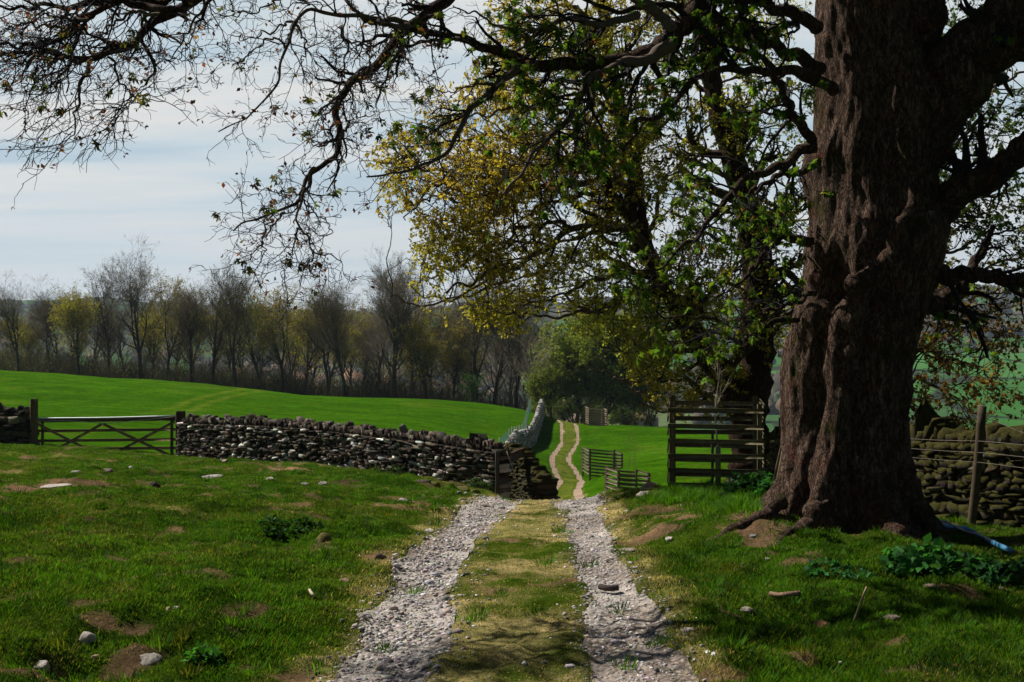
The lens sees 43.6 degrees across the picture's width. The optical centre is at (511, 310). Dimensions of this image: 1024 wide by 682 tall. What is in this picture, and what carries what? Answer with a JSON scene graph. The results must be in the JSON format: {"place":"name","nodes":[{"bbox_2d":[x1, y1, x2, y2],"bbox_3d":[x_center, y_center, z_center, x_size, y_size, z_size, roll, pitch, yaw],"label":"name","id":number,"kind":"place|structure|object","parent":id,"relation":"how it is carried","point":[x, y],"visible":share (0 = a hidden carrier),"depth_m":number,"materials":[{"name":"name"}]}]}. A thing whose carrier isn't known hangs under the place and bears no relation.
{"place":"outdoors","nodes":[
{"label":"outdoors","id":0,"kind":"place"},
{"bbox_2d":[0,370,1023,681],"bbox_3d":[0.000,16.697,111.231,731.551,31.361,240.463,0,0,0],"label":"ground","id":1,"kind":"structure","parent":0,"point":[70,396],"depth_m":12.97,"materials":[{"name":"green plant"}]},
{"bbox_2d":[0,306,29,354],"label":"woodland tree","id":2,"kind":"object","parent":1,"relation":"on","point":[20,326],"visible":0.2,"depth_m":198.84,"materials":[{"name":"green plant"}]},
{"bbox_2d":[0,403,39,444],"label":"dry stone wall","id":3,"kind":"structure","parent":1,"relation":"on","point":[14,425],"depth_m":42.19,"materials":[{"name":"grey stone"}]},
{"bbox_2d":[0,269,48,370],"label":"bare tree","id":4,"kind":"object","parent":1,"relation":"on","point":[13,319],"visible":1,"depth_m":170.95,"materials":[{"name":"brown plant"}]},
{"bbox_2d":[11,318,44,361],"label":"woodland tree","id":5,"kind":"object","parent":1,"relation":"on","point":[26,340],"visible":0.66,"depth_m":189.87,"materials":[{"name":"green plant"}]},
{"bbox_2d":[30,399,37,444],"bbox_3d":[-15.722,3.804,42.100,0.212,1.815,0.212,0,0,0],"label":"gate post","id":6,"kind":"object","parent":1,"relation":"on","point":[33,420],"visible":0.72,"depth_m":42.02,"materials":[{"name":"wood"}]},
{"bbox_2d":[32,660,49,673],"bbox_3d":[-2.900,2.206,7.842,0.136,0.127,0.112,0,0,0],"label":"rock","id":7,"kind":"object","parent":1,"relation":"on","point":[40,664],"visible":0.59,"depth_m":7.82,"materials":[{"name":"stone"}]},
{"bbox_2d":[21,290,70,372],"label":"bare tree","id":8,"kind":"object","parent":1,"relation":"on","point":[43,315],"visible":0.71,"depth_m":179.45,"materials":[{"name":"brown plant"}]},
{"bbox_2d":[18,274,75,359],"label":"woodland tree","id":9,"kind":"object","parent":1,"relation":"on","point":[38,309],"visible":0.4,"depth_m":190.27,"materials":[{"name":"brown plant"}]},
{"bbox_2d":[45,280,105,374],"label":"budding tree","id":10,"kind":"object","parent":1,"relation":"on","point":[69,312],"visible":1,"depth_m":171.65,"materials":[{"name":"green plant"}]},
{"bbox_2d":[55,285,99,362],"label":"woodland tree","id":11,"kind":"object","parent":1,"relation":"on","point":[83,337],"visible":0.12,"depth_m":198.67,"materials":[{"name":"brown plant"}]},
{"bbox_2d":[79,631,96,643],"bbox_3d":[-2.733,2.112,8.231,0.139,0.107,0.113,0,0,0],"label":"rock","id":12,"kind":"object","parent":1,"relation":"on","point":[88,635],"visible":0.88,"depth_m":8.20,"materials":[{"name":"stone"}]},
{"bbox_2d":[64,285,123,367],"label":"woodland tree","id":13,"kind":"object","parent":1,"relation":"on","point":[98,328],"visible":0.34,"depth_m":189.01,"materials":[{"name":"brown plant"}]},
{"bbox_2d":[80,255,131,374],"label":"bare tree","id":14,"kind":"object","parent":1,"relation":"on","point":[104,331],"visible":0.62,"depth_m":179.94,"materials":[{"name":"brown plant"}]},
{"bbox_2d":[37,415,175,454],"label":"field gate","id":15,"kind":"structure","parent":1,"relation":"on","point":[75,440],"depth_m":41.19,"materials":[{"name":"wood"}]},
{"bbox_2d":[92,321,123,361],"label":"woodland tree","id":16,"kind":"object","parent":1,"relation":"on","point":[103,349],"visible":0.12,"depth_m":201.35,"materials":[{"name":"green plant"}]},
{"bbox_2d":[99,298,136,375],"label":"woodland tree","id":17,"kind":"object","parent":1,"relation":"on","point":[119,335],"visible":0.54,"depth_m":192.59,"materials":[{"name":"brown plant"}]},
{"bbox_2d":[84,235,193,378],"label":"bare tree","id":18,"kind":"object","parent":1,"relation":"on","point":[137,293],"visible":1,"depth_m":171.83,"materials":[{"name":"brown plant"}]},
{"bbox_2d":[125,303,167,369],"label":"woodland tree","id":19,"kind":"object","parent":1,"relation":"on","point":[145,335],"visible":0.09,"depth_m":213.16,"materials":[{"name":"brown plant"}]},
{"bbox_2d":[125,306,172,371],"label":"woodland tree","id":20,"kind":"object","parent":1,"relation":"on","point":[149,344],"visible":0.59,"depth_m":191.60,"materials":[{"name":"green plant"}]},
{"bbox_2d":[140,653,162,665],"bbox_3d":[-2.244,2.177,7.907,0.190,0.120,0.156,0,0,0],"label":"rock","id":21,"kind":"object","parent":1,"relation":"on","point":[148,659],"visible":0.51,"depth_m":7.87,"materials":[{"name":"stone"}]},
{"bbox_2d":[142,264,210,378],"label":"budding tree","id":22,"kind":"object","parent":1,"relation":"on","point":[167,327],"visible":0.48,"depth_m":181.08,"materials":[{"name":"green plant"}]},
{"bbox_2d":[148,294,207,375],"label":"woodland tree","id":23,"kind":"object","parent":1,"relation":"on","point":[177,353],"visible":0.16,"depth_m":199.86,"materials":[{"name":"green plant"}]},
{"bbox_2d":[175,411,184,454],"bbox_3d":[-10.437,4.023,40.300,0.264,1.726,0.264,0,0,0],"label":"gate post","id":24,"kind":"object","parent":1,"relation":"on","point":[180,415],"visible":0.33,"depth_m":40.20,"materials":[{"name":"wood"}]},
{"bbox_2d":[154,278,220,382],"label":"bare tree","id":25,"kind":"object","parent":1,"relation":"on","point":[188,324],"visible":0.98,"depth_m":174.90,"materials":[{"name":"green plant"}]},
{"bbox_2d":[166,291,219,366],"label":"woodland tree","id":26,"kind":"object","parent":1,"relation":"on","point":[203,339],"visible":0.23,"depth_m":201.69,"materials":[{"name":"brown plant"}]},
{"bbox_2d":[181,640,234,668],"bbox_3d":[-1.813,2.062,7.639,0.332,0.178,0.261,0,0,-16],"label":"leafy plant","id":27,"kind":"object","parent":1,"relation":"on","point":[210,653],"visible":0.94,"depth_m":7.59,"materials":[{"name":"green plant"}]},
{"bbox_2d":[202,302,241,371],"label":"woodland tree","id":28,"kind":"object","parent":1,"relation":"on","point":[225,350],"visible":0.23,"depth_m":202.70,"materials":[{"name":"brown plant"}]},
{"bbox_2d":[189,256,264,382],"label":"bare tree","id":29,"kind":"object","parent":1,"relation":"on","point":[217,343],"visible":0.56,"depth_m":180.86,"materials":[{"name":"brown plant"}]},
{"bbox_2d":[202,267,258,386],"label":"bare tree","id":30,"kind":"object","parent":1,"relation":"on","point":[235,327],"visible":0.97,"depth_m":175.05,"materials":[{"name":"brown plant"}]},
{"bbox_2d":[209,304,263,370],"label":"woodland tree","id":31,"kind":"object","parent":1,"relation":"on","point":[239,362],"visible":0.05,"depth_m":212.78,"materials":[{"name":"brown plant"}]},
{"bbox_2d":[215,278,278,380],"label":"budding tree","id":32,"kind":"object","parent":1,"relation":"on","point":[253,355],"visible":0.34,"depth_m":182.93,"materials":[{"name":"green plant"}]},
{"bbox_2d":[245,299,294,373],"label":"woodland tree","id":33,"kind":"object","parent":1,"relation":"on","point":[261,360],"visible":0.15,"depth_m":195.98,"materials":[{"name":"green plant"}]},
{"bbox_2d":[246,278,305,392],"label":"budding tree","id":34,"kind":"object","parent":1,"relation":"on","point":[273,341],"visible":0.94,"depth_m":176.50,"materials":[{"name":"green plant"}]},
{"bbox_2d":[0,330,559,418],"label":"undergrowth","id":35,"kind":"object","parent":1,"relation":"on","point":[243,374],"depth_m":177.32,"materials":[{"name":"plant"}]},
{"bbox_2d":[255,514,324,538],"bbox_3d":[-2.265,2.190,13.110,0.739,0.202,0.555,0,0,0],"label":"leafy plant","id":36,"kind":"object","parent":1,"relation":"on","point":[273,532],"visible":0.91,"depth_m":13.02,"materials":[{"name":"green plant"}]},
{"bbox_2d":[271,307,312,382],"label":"woodland tree","id":37,"kind":"object","parent":1,"relation":"on","point":[291,359],"visible":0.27,"depth_m":201.44,"materials":[{"name":"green plant"}]},
{"bbox_2d":[269,317,319,376],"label":"woodland tree","id":38,"kind":"object","parent":1,"relation":"on","point":[292,353],"visible":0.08,"depth_m":211.96,"materials":[{"name":"green plant"}]},
{"bbox_2d":[281,287,338,394],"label":"budding tree","id":39,"kind":"object","parent":1,"relation":"on","point":[306,357],"visible":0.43,"depth_m":184.22,"materials":[{"name":"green plant"}]},
{"bbox_2d":[288,289,352,392],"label":"woodland tree","id":40,"kind":"object","parent":1,"relation":"on","point":[314,370],"visible":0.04,"depth_m":196.13,"materials":[{"name":"brown plant"}]},
{"bbox_2d":[316,532,331,542],"bbox_3d":[-1.808,2.240,12.248,0.227,0.245,0.164,0,0,0],"label":"rock","id":41,"kind":"object","parent":1,"relation":"on","point":[322,537],"visible":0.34,"depth_m":12.20,"materials":[{"name":"stone"}]},
{"bbox_2d":[283,273,378,395],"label":"bare tree","id":42,"kind":"object","parent":1,"relation":"on","point":[322,348],"visible":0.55,"depth_m":178.83,"materials":[{"name":"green plant"}]},
{"bbox_2d":[301,279,366,396],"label":"bare tree","id":43,"kind":"object","parent":1,"relation":"on","point":[332,326],"visible":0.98,"depth_m":171.17,"materials":[{"name":"brown plant"}]},
{"bbox_2d":[313,307,363,393],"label":"woodland tree","id":44,"kind":"object","parent":1,"relation":"on","point":[336,363],"visible":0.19,"depth_m":186.75,"materials":[{"name":"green plant"}]},
{"bbox_2d":[176,413,513,499],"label":"dry stone wall","id":45,"kind":"structure","parent":1,"relation":"on","point":[443,456],"depth_m":34.15,"materials":[{"name":"grey stone"}]},
{"bbox_2d":[331,293,375,382],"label":"woodland tree","id":46,"kind":"object","parent":1,"relation":"on","point":[350,315],"visible":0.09,"depth_m":216.37,"materials":[{"name":"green plant"}]},
{"bbox_2d":[344,301,391,386],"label":"woodland tree","id":47,"kind":"object","parent":1,"relation":"on","point":[358,340],"visible":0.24,"depth_m":200.83,"materials":[{"name":"green plant"}]},
{"bbox_2d":[347,294,403,379],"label":"woodland tree","id":48,"kind":"object","parent":1,"relation":"on","point":[379,349],"visible":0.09,"depth_m":213.78,"materials":[{"name":"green plant"}]},
{"bbox_2d":[339,297,422,397],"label":"bare tree","id":49,"kind":"object","parent":1,"relation":"on","point":[378,334],"visible":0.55,"depth_m":178.37,"materials":[{"name":"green plant"}]},
{"bbox_2d":[349,316,416,386],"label":"woodland tree","id":50,"kind":"object","parent":1,"relation":"on","point":[375,352],"visible":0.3,"depth_m":187.41,"materials":[{"name":"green plant"}]},
{"bbox_2d":[369,464,408,473],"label":"leafy plant","id":51,"kind":"object","parent":1,"relation":"on","point":[388,469],"visible":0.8,"depth_m":32.23,"materials":[{"name":"green plant"}]},
{"bbox_2d":[360,260,434,397],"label":"bare tree","id":52,"kind":"object","parent":1,"relation":"on","point":[394,307],"visible":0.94,"depth_m":171.66,"materials":[{"name":"brown plant"}]},
{"bbox_2d":[355,241,447,394],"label":"bare tree","id":53,"kind":"object","parent":1,"relation":"on","point":[404,273],"visible":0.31,"depth_m":181.49,"materials":[{"name":"brown plant"}]},
{"bbox_2d":[398,315,442,386],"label":"woodland tree","id":54,"kind":"object","parent":1,"relation":"on","point":[414,362],"visible":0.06,"depth_m":188.25,"materials":[{"name":"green plant"}]},
{"bbox_2d":[388,315,457,398],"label":"budding tree","id":55,"kind":"object","parent":1,"relation":"on","point":[427,357],"visible":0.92,"depth_m":172.62,"materials":[{"name":"green plant"}]},
{"bbox_2d":[390,290,457,398],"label":"woodland tree","id":56,"kind":"object","parent":1,"relation":"on","point":[438,327],"visible":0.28,"depth_m":187.40,"materials":[{"name":"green plant"}]},
{"bbox_2d":[429,302,480,396],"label":"woodland tree","id":57,"kind":"object","parent":1,"relation":"on","point":[446,336],"visible":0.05,"depth_m":197.76,"materials":[{"name":"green plant"}]},
{"bbox_2d":[417,300,493,395],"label":"woodland tree","id":58,"kind":"object","parent":1,"relation":"on","point":[446,334],"visible":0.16,"depth_m":187.28,"materials":[{"name":"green plant"}]},
{"bbox_2d":[432,320,489,400],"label":"budding tree","id":59,"kind":"object","parent":1,"relation":"on","point":[450,361],"visible":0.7,"depth_m":179.72,"materials":[{"name":"green plant"}]},
{"bbox_2d":[433,295,494,396],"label":"woodland tree","id":60,"kind":"object","parent":1,"relation":"on","point":[471,347],"visible":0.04,"depth_m":196.45,"materials":[{"name":"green plant"}]},
{"bbox_2d":[456,371,489,402],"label":"bush","id":61,"kind":"object","parent":1,"relation":"on","point":[473,385],"visible":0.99,"depth_m":156.53,"materials":[{"name":"green plant"}]},
{"bbox_2d":[460,477,494,491],"bbox_3d":[-0.793,4.014,29.625,0.828,0.373,0.613,0,0,0],"label":"leafy plant","id":62,"kind":"object","parent":1,"relation":"on","point":[473,482],"visible":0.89,"depth_m":29.55,"materials":[{"name":"green plant"}]},
{"bbox_2d":[421,254,543,402],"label":"bare tree","id":63,"kind":"object","parent":1,"relation":"on","point":[475,338],"visible":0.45,"depth_m":172.60,"materials":[{"name":"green plant"}]},
{"bbox_2d":[460,286,534,404],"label":"bare tree","id":64,"kind":"object","parent":1,"relation":"on","point":[500,368],"visible":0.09,"depth_m":181.67,"materials":[{"name":"brown plant"}]},
{"bbox_2d":[495,451,499,495],"bbox_3d":[-0.345,3.952,30.200,0.107,1.280,0.107,0,0,0],"label":"wooden post","id":65,"kind":"object","parent":1,"relation":"on","point":[497,484],"visible":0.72,"depth_m":30.16,"materials":[{"name":"wood"}]},
{"bbox_2d":[478,320,529,405],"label":"woodland tree","id":66,"kind":"object","parent":1,"relation":"on","point":[495,368],"visible":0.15,"depth_m":209.79,"materials":[{"name":"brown plant"}]},
{"bbox_2d":[453,280,564,407],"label":"bare tree","id":67,"kind":"object","parent":1,"relation":"on","point":[518,354],"visible":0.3,"depth_m":174.32,"materials":[{"name":"brown plant"}]},
{"bbox_2d":[0,0,1023,543],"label":"sycamore tree","id":68,"kind":"object","parent":1,"relation":"on","point":[900,92],"visible":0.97,"depth_m":13.09,"materials":[{"name":"brown plant"}]},
{"bbox_2d":[503,444,524,466],"bbox_3d":[-0.050,3.882,31.264,0.273,1.316,1.439,0,0,20],"label":"broken hurdle","id":69,"kind":"object","parent":1,"relation":"on","point":[516,454],"visible":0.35,"depth_m":31.40,"materials":[{"name":"wood"}]},
{"bbox_2d":[498,399,529,442],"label":"wire fence","id":70,"kind":"object","parent":1,"relation":"on","point":[524,424],"visible":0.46,"depth_m":115.25,"materials":[{"name":"grey metal"}]},
{"bbox_2d":[481,287,554,405],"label":"woodland tree","id":71,"kind":"object","parent":1,"relation":"on","point":[511,378],"visible":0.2,"depth_m":206.94,"materials":[{"name":"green plant"}]},
{"bbox_2d":[505,399,544,447],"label":"dry stone wall","id":72,"kind":"structure","parent":1,"relation":"on","point":[528,436],"depth_m":113.48,"materials":[{"name":"stone"}]},
{"bbox_2d":[504,311,547,410],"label":"woodland tree","id":73,"kind":"object","parent":1,"relation":"on","point":[524,390],"visible":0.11,"depth_m":208.59,"materials":[{"name":"brown plant"}]},
{"bbox_2d":[493,320,559,412],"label":"dead tree","id":74,"kind":"object","parent":1,"relation":"on","point":[531,365],"visible":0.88,"depth_m":156.56,"materials":[{"name":"green plant"}]},
{"bbox_2d":[503,442,560,500],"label":"dry stone wall","id":75,"kind":"structure","parent":1,"relation":"on","point":[536,480],"depth_m":31.15,"materials":[{"name":"grey stone"}]},
{"bbox_2d":[521,359,576,417],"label":"leafy tree","id":76,"kind":"object","parent":1,"relation":"on","point":[557,380],"visible":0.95,"depth_m":154.87,"materials":[{"name":"green plant"}]},
{"bbox_2d":[549,397,579,420],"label":"bush","id":77,"kind":"object","parent":1,"relation":"on","point":[561,410],"visible":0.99,"depth_m":149.57,"materials":[{"name":"green plant"}]},
{"bbox_2d":[526,308,631,423],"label":"leafy tree","id":78,"kind":"object","parent":1,"relation":"on","point":[579,364],"visible":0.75,"depth_m":158.31,"materials":[{"name":"green plant"}]},
{"bbox_2d":[363,0,814,482],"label":"sycamore tree","id":79,"kind":"object","parent":1,"relation":"on","point":[750,378],"visible":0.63,"depth_m":24.82,"materials":[{"name":"green plant"}]},
{"bbox_2d":[585,406,607,425],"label":"tree guard","id":80,"kind":"object","parent":1,"relation":"on","point":[594,418],"visible":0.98,"depth_m":130.17,"materials":[{"name":"wood"}]},
{"bbox_2d":[580,395,614,424],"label":"bush","id":81,"kind":"object","parent":1,"relation":"on","point":[602,406],"visible":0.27,"depth_m":149.96,"materials":[{"name":"green plant"}]},
{"bbox_2d":[581,446,622,479],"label":"tree guard","id":82,"kind":"object","parent":1,"relation":"on","point":[588,465],"visible":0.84,"depth_m":71.43,"materials":[{"name":"brown wood"}]},
{"bbox_2d":[562,301,664,424],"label":"leafy tree","id":83,"kind":"object","parent":1,"relation":"on","point":[611,356],"visible":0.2,"depth_m":162.47,"materials":[{"name":"green plant"}]},
{"bbox_2d":[608,402,642,425],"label":"bush","id":84,"kind":"object","parent":1,"relation":"on","point":[622,418],"visible":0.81,"depth_m":147.83,"materials":[{"name":"green plant"}]},
{"bbox_2d":[605,467,650,490],"bbox_3d":[4.422,6.801,49.000,1.381,1.574,1.377,0,0,-17],"label":"tree guard","id":85,"kind":"object","parent":1,"relation":"on","point":[618,475],"visible":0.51,"depth_m":48.62,"materials":[{"name":"wood"}]},
{"bbox_2d":[608,366,684,426],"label":"leafy tree","id":86,"kind":"object","parent":1,"relation":"on","point":[638,399],"visible":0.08,"depth_m":170.01,"materials":[{"name":"green plant"}]},
{"bbox_2d":[638,382,682,426],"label":"budding tree","id":87,"kind":"object","parent":1,"relation":"on","point":[651,421],"visible":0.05,"depth_m":179.11,"materials":[{"name":"green plant"}]},
{"bbox_2d":[667,395,764,487],"bbox_3d":[3.311,2.236,20.899,1.527,1.618,1.528,0,0,8],"label":"tree guard","id":88,"kind":"object","parent":1,"relation":"on","point":[756,444],"visible":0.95,"depth_m":20.24,"materials":[{"name":"brown wood"}]},
{"bbox_2d":[704,320,731,482],"bbox_3d":[3.394,1.538,21.084,0.546,2.814,0.491,0,0,-39],"label":"sapling","id":89,"kind":"object","parent":1,"relation":"on","point":[717,463],"visible":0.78,"depth_m":20.98,"materials":[{"name":"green plant"}]},
{"bbox_2d":[719,470,770,496],"bbox_3d":[3.634,2.645,19.412,1.024,0.489,0.976,0,0,0],"label":"leafy plant","id":90,"kind":"object","parent":1,"relation":"on","point":[750,480],"visible":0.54,"depth_m":19.28,"materials":[{"name":"green plant"}]},
{"bbox_2d":[748,471,775,498],"bbox_3d":[3.803,2.614,18.599,0.771,0.552,0.625,0,0,0],"label":"leafy plant","id":91,"kind":"object","parent":1,"relation":"on","point":[766,483],"visible":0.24,"depth_m":18.51,"materials":[{"name":"green plant"}]},
{"bbox_2d":[769,591,800,597],"bbox_3d":[2.030,2.111,9.528,0.241,0.060,0.089,0,0,20],"label":"stick","id":92,"kind":"object","parent":1,"relation":"on","point":[780,594],"visible":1,"depth_m":9.51,"materials":[{"name":"brown wood"}]},
{"bbox_2d":[804,557,875,580],"bbox_3d":[2.671,2.131,10.502,0.569,0.181,0.517,0,0,41],"label":"leafy plant","id":93,"kind":"object","parent":1,"relation":"on","point":[847,573],"visible":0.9,"depth_m":10.43,"materials":[{"name":"green plant"}]},
{"bbox_2d":[762,395,1023,528],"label":"dry stone wall","id":94,"kind":"structure","parent":1,"relation":"on","point":[946,487],"depth_m":17.07,"materials":[{"name":"grey stone"}]},
{"bbox_2d":[878,532,998,577],"bbox_3d":[3.612,2.072,10.859,0.987,0.352,0.864,0,0,0],"label":"leafy plant","id":95,"kind":"object","parent":1,"relation":"on","point":[909,559],"visible":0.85,"depth_m":10.76,"materials":[{"name":"green plant"}]},
{"bbox_2d":[914,551,1010,578],"bbox_3d":[3.760,2.132,10.706,0.816,0.234,0.641,0,0,0],"label":"leafy plant","id":96,"kind":"object","parent":1,"relation":"on","point":[936,566],"visible":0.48,"depth_m":10.52,"materials":[{"name":"green plant"}]},
{"bbox_2d":[909,0,1023,429],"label":"sycamore tree","id":97,"kind":"object","parent":1,"relation":"on","point":[932,346],"visible":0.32,"depth_m":22.46,"materials":[{"name":"green plant"}]},
{"bbox_2d":[911,405,1022,525],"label":"wire fence","id":98,"kind":"object","parent":1,"relation":"on","point":[977,463],"visible":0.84,"depth_m":15.01,"materials":[{"name":"wood"}]},
{"bbox_2d":[943,523,1013,553],"bbox_3d":[4.775,2.303,12.823,0.568,0.288,2.277,0,0,0],"label":"water pipe","id":99,"kind":"object","parent":1,"relation":"on","point":[995,543],"visible":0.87,"depth_m":13.16,"materials":[{"name":"plastic"}]},
{"bbox_2d":[951,557,1023,587],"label":"leafy plant","id":100,"kind":"object","parent":1,"relation":"on","point":[991,575],"visible":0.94,"depth_m":10.42,"materials":[{"name":"green plant"}]},
{"bbox_2d":[0,0,1023,310],"label":"sky","id":101,"kind":"structure","parent":0,"point":[165,190],"materials":[{"name":"white"}]},
{"bbox_2d":[1,288,1023,431],"bbox_3d":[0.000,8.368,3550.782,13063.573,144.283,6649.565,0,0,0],"label":"hills","id":102,"kind":"structure","parent":0,"point":[772,420],"depth_m":1220.80,"materials":[{"name":"green plant"}]},
{"bbox_2d":[0,284,1023,429],"bbox_3d":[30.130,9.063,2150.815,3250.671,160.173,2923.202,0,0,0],"label":"woodland","id":103,"kind":"object","parent":102,"relation":"on","point":[774,402],"visible":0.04,"depth_m":1326.09,"materials":[{"name":"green plant"}]},
{"bbox_2d":[332,420,698,681],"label":"track","id":104,"kind":"structure","parent":0,"point":[600,670],"depth_m":8.94,"materials":[{"name":"grey gravel"}]},
{"bbox_2d":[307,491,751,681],"bbox_3d":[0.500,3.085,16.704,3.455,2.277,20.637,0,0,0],"label":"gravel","id":105,"kind":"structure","parent":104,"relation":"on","point":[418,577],"depth_m":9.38,"materials":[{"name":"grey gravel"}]},
{"bbox_2d":[598,583,618,590],"bbox_3d":[0.751,2.157,9.981,0.182,0.057,0.081,0,0,28],"label":"stick","id":106,"kind":"object","parent":104,"relation":"on","point":[603,587],"visible":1,"depth_m":9.95,"materials":[{"name":"brown wood"}]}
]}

